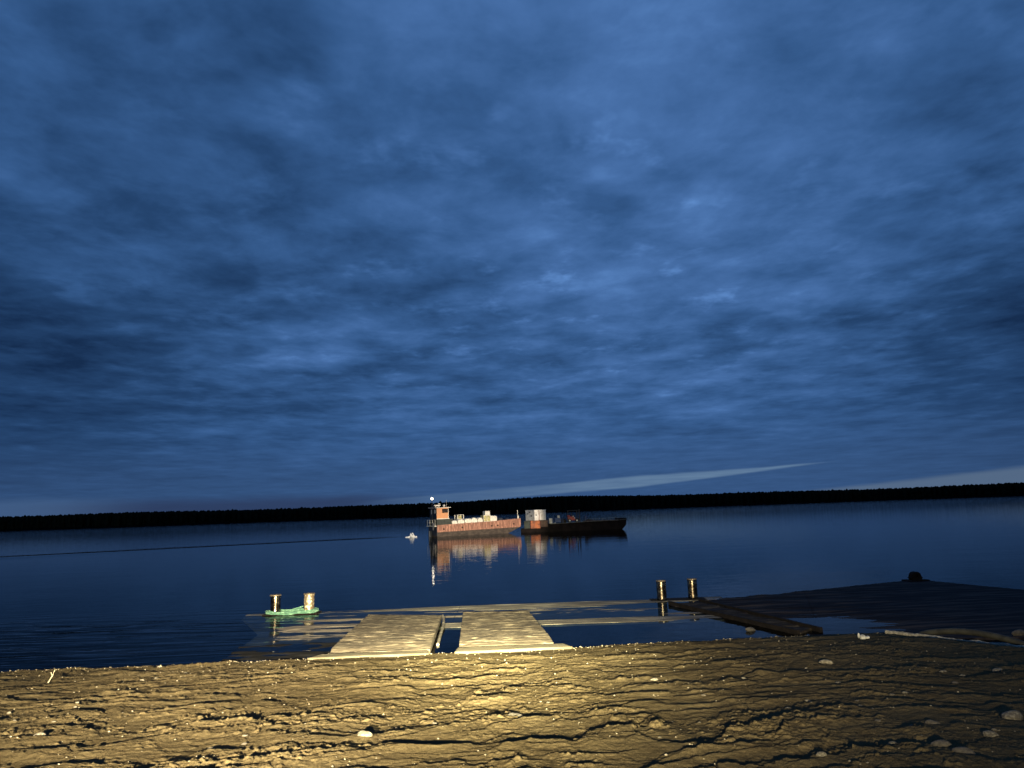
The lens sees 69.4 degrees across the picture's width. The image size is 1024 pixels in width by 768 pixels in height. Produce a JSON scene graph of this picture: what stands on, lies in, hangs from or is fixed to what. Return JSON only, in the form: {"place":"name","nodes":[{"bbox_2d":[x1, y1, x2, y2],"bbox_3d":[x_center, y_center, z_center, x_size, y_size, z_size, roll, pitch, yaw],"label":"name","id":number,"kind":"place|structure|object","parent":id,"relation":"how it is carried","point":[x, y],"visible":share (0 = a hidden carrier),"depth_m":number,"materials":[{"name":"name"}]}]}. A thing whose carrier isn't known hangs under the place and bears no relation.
{"place":"outdoors","nodes":[
{"label":"outdoors","id":0,"kind":"place"},
{"bbox_2d":[0,632,1023,767],"bbox_3d":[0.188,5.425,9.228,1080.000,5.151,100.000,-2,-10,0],"label":"ground","id":1,"kind":"structure","parent":0,"point":[536,735],"depth_m":9.89,"materials":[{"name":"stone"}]},
{"bbox_2d":[33,732,45,735],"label":"stone","id":2,"kind":"object","parent":1,"relation":"on","point":[42,733],"visible":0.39,"depth_m":9.17,"materials":[{"name":"beige stone"}]},
{"bbox_2d":[358,730,372,736],"bbox_3d":[-1.651,3.940,8.304,0.166,0.092,0.150,0,-10,-12],"label":"stone","id":3,"kind":"object","parent":1,"relation":"on","point":[365,733],"visible":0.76,"depth_m":8.26,"materials":[{"name":"white stone"}]},
{"bbox_2d":[307,650,428,659],"bbox_3d":[-3.870,7.438,20.078,3.250,0.215,0.520,-2,-10,0],"label":"sill board","id":4,"kind":"object","parent":1,"relation":"on","point":[373,654],"visible":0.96,"depth_m":19.95,"materials":[{"name":"brown wood"}]},
{"bbox_2d":[455,643,572,653],"bbox_3d":[0.054,7.341,20.305,3.200,0.213,0.680,-2,-10,0],"label":"sill board","id":5,"kind":"object","parent":1,"relation":"on","point":[493,649],"visible":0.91,"depth_m":20.17,"materials":[{"name":"brown wood"}]},
{"bbox_2d":[507,713,522,717],"bbox_3d":[0.032,4.249,9.436,0.209,0.090,0.163,1,-8,1],"label":"stone","id":6,"kind":"object","parent":1,"relation":"on","point":[515,714],"visible":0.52,"depth_m":9.42,"materials":[{"name":"beige stone"}]},
{"bbox_2d":[745,627,755,630],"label":"stone","id":7,"kind":"object","parent":1,"relation":"on","point":[749,629],"visible":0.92,"depth_m":22.86,"materials":[{"name":"grey stone"}]},
{"bbox_2d":[816,751,826,756],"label":"stone","id":8,"kind":"object","parent":1,"relation":"on","point":[821,754],"visible":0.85,"depth_m":6.44,"materials":[{"name":"beige stone"}]},
{"bbox_2d":[819,659,832,663],"bbox_3d":[5.874,5.216,13.828,0.252,0.124,0.187,-8,-22,24],"label":"stone","id":9,"kind":"object","parent":1,"relation":"on","point":[825,661],"visible":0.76,"depth_m":13.78,"materials":[{"name":"beige stone"}]},
{"bbox_2d":[857,633,869,638],"bbox_3d":[9.060,6.507,19.036,0.339,0.202,0.152,-2,-10,0],"label":"litter scrap","id":10,"kind":"object","parent":1,"relation":"on","point":[862,636],"visible":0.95,"depth_m":19.01,"materials":[{"name":"white plastic"}]},
{"bbox_2d":[924,719,939,723],"bbox_3d":[4.421,3.568,7.771,0.149,0.069,0.097,-1,-7,23],"label":"stone","id":11,"kind":"object","parent":1,"relation":"on","point":[928,721],"visible":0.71,"depth_m":7.76,"materials":[{"name":"grey stone"}]},
{"bbox_2d":[930,739,951,746],"bbox_3d":[3.868,3.254,6.663,0.172,0.084,0.127,-14,-18,20],"label":"stone","id":12,"kind":"object","parent":1,"relation":"on","point":[941,743],"visible":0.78,"depth_m":6.63,"materials":[{"name":"grey stone"}]},
{"bbox_2d":[885,630,1023,647],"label":"driftwood log","id":13,"kind":"object","parent":1,"relation":"on","point":[920,635],"visible":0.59,"depth_m":19.40,"materials":[{"name":"wood"}]},
{"bbox_2d":[951,746,975,754],"bbox_3d":[3.885,3.170,6.354,0.183,0.090,0.136,-4,-7,25],"label":"stone","id":14,"kind":"object","parent":1,"relation":"on","point":[963,750],"visible":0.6,"depth_m":6.33,"materials":[{"name":"grey stone"}]},
{"bbox_2d":[983,730,998,736],"bbox_3d":[4.538,3.333,6.996,0.105,0.094,0.122,5,-12,-35],"label":"stone","id":15,"kind":"object","parent":1,"relation":"on","point":[987,733],"visible":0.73,"depth_m":6.98,"materials":[{"name":"grey stone"}]},
{"bbox_2d":[992,668,1001,671],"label":"stone","id":16,"kind":"object","parent":1,"relation":"on","point":[996,669],"visible":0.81,"depth_m":11.66,"materials":[{"name":"grey stone"}]},
{"bbox_2d":[1001,710,1022,720],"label":"stone","id":17,"kind":"object","parent":1,"relation":"on","point":[1014,715],"visible":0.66,"depth_m":7.75,"materials":[{"name":"grey stone"}]},
{"bbox_2d":[0,495,1023,671],"bbox_3d":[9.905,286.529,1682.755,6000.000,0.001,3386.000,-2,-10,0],"label":"water","id":18,"kind":"structure","parent":0,"point":[123,596],"depth_m":48.27,"materials":[{"name":"blue liquid"}]},
{"bbox_2d":[221,596,721,661],"bbox_3d":[-1.151,8.683,25.902,19.900,0.544,10.950,-2,-10,0],"label":"timber landing","id":19,"kind":"object","parent":18,"relation":"in","point":[253,655],"visible":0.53,"depth_m":26.38,"materials":[{"name":"wood"}]},
{"bbox_2d":[262,592,321,615],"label":"mooring bitts","id":20,"kind":"object","parent":19,"relation":"on","point":[275,602],"visible":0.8,"depth_m":30.57,"materials":[{"name":"metal"}]},
{"bbox_2d":[265,606,318,614],"bbox_3d":[-9.117,9.371,30.651,2.176,0.356,0.968,-2,-10,0],"label":"mooring rope","id":21,"kind":"object","parent":20,"relation":"attached to","point":[296,610],"visible":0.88,"depth_m":30.36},
{"bbox_2d":[328,614,444,653],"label":"loading ramp","id":22,"kind":"structure","parent":19,"relation":"on","point":[370,633],"depth_m":23.03,"materials":[{"name":"concrete"}]},
{"bbox_2d":[459,610,553,646],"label":"loading ramp","id":23,"kind":"structure","parent":19,"relation":"on","point":[498,628],"depth_m":23.21,"materials":[{"name":"concrete"}]},
{"bbox_2d":[649,578,706,600],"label":"mooring bitts","id":24,"kind":"object","parent":19,"relation":"on","point":[691,586],"visible":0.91,"depth_m":30.79,"materials":[{"name":"metal"}]},
{"bbox_2d":[427,498,520,536],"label":"cargo boat","id":25,"kind":"object","parent":18,"relation":"on","point":[441,525],"visible":0.99,"depth_m":117.14,"materials":[{"name":"red paint"}]},
{"bbox_2d":[456,519,463,523],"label":"cargo sack","id":26,"kind":"object","parent":25,"relation":"on","point":[459,521],"visible":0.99,"depth_m":117.30,"materials":[{"name":"white fabric"}]},
{"bbox_2d":[463,518,470,522],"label":"cargo sack","id":27,"kind":"object","parent":25,"relation":"on","point":[467,520],"visible":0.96,"depth_m":117.91,"materials":[{"name":"white fabric"}]},
{"bbox_2d":[481,515,489,521],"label":"pale crate","id":28,"kind":"object","parent":25,"relation":"on","point":[485,518],"visible":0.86,"depth_m":119.84,"materials":[{"name":"wood"}]},
{"bbox_2d":[490,516,496,520],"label":"cargo sack","id":29,"kind":"object","parent":25,"relation":"on","point":[493,518],"visible":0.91,"depth_m":120.22,"materials":[{"name":"white fabric"}]},
{"bbox_2d":[521,517,626,532],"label":"deck barge","id":30,"kind":"object","parent":18,"relation":"on","point":[619,523],"visible":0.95,"depth_m":121.73,"materials":[{"name":"black paint"}]},
{"bbox_2d":[524,521,529,528],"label":"steel box","id":31,"kind":"object","parent":30,"relation":"on","point":[526,524],"visible":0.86,"depth_m":121.91,"materials":[{"name":"green paint"}]},
{"bbox_2d":[530,520,539,528],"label":"steel box","id":32,"kind":"object","parent":30,"relation":"on","point":[534,523],"visible":0.89,"depth_m":121.80,"materials":[{"name":"orange metal"}]},
{"bbox_2d":[525,510,545,520],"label":"site cabin","id":33,"kind":"object","parent":32,"relation":"on","point":[531,515],"visible":0.98,"depth_m":122.74,"materials":[{"name":"white metal"}]},
{"bbox_2d":[540,520,547,526],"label":"steel box","id":34,"kind":"object","parent":30,"relation":"on","point":[543,523],"visible":1,"depth_m":121.94,"materials":[{"name":"grey metal"}]},
{"bbox_2d":[553,514,562,522],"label":"blue generator","id":35,"kind":"object","parent":30,"relation":"on","point":[558,519],"visible":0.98,"depth_m":122.98,"materials":[{"name":"paint"}]},
{"bbox_2d":[567,509,579,521],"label":"red forklift","id":36,"kind":"object","parent":30,"relation":"on","point":[570,518],"visible":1,"depth_m":122.98,"materials":[{"name":"paint"}]},
{"bbox_2d":[668,581,1023,639],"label":"sandbar","id":37,"kind":"structure","parent":18,"relation":"on","point":[915,607],"depth_m":26.59,"materials":[{"name":"brown sand"}]},
{"bbox_2d":[919,628,1023,644],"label":"arched hose","id":38,"kind":"object","parent":37,"relation":"on","point":[982,633],"visible":0.91,"depth_m":19.95,"materials":[{"name":"rubber"}]},
{"bbox_2d":[0,494,1023,530],"bbox_3d":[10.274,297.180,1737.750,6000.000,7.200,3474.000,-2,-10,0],"label":"terrain","id":39,"kind":"structure","parent":0,"point":[205,522],"depth_m":642.53,"materials":[{"name":"black plant"}]},
{"bbox_2d":[0,482,1023,529],"bbox_3d":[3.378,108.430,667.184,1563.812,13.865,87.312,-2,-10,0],"label":"wood","id":40,"kind":"object","parent":39,"relation":"on","point":[574,502],"visible":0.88,"depth_m":651.59,"materials":[{"name":"plant"}]},
{"bbox_2d":[0,0,1023,516],"label":"sky","id":41,"kind":"structure","parent":0,"point":[255,254],"materials":[{"name":"blue"}]},
{"bbox_2d":[902,571,929,581],"bbox_3d":[18.618,8.889,34.144,1.000,0.440,0.600,-1,-10,-8],"label":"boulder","id":42,"kind":"object","parent":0,"point":[913,576],"visible":0.95,"depth_m":34.03,"materials":[{"name":"stone"}]},
{"bbox_2d":[1011,629,1023,635],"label":"stone","id":43,"kind":"object","parent":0,"point":[1018,632],"visible":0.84,"depth_m":20.28,"materials":[{"name":"grey stone"}]}
]}

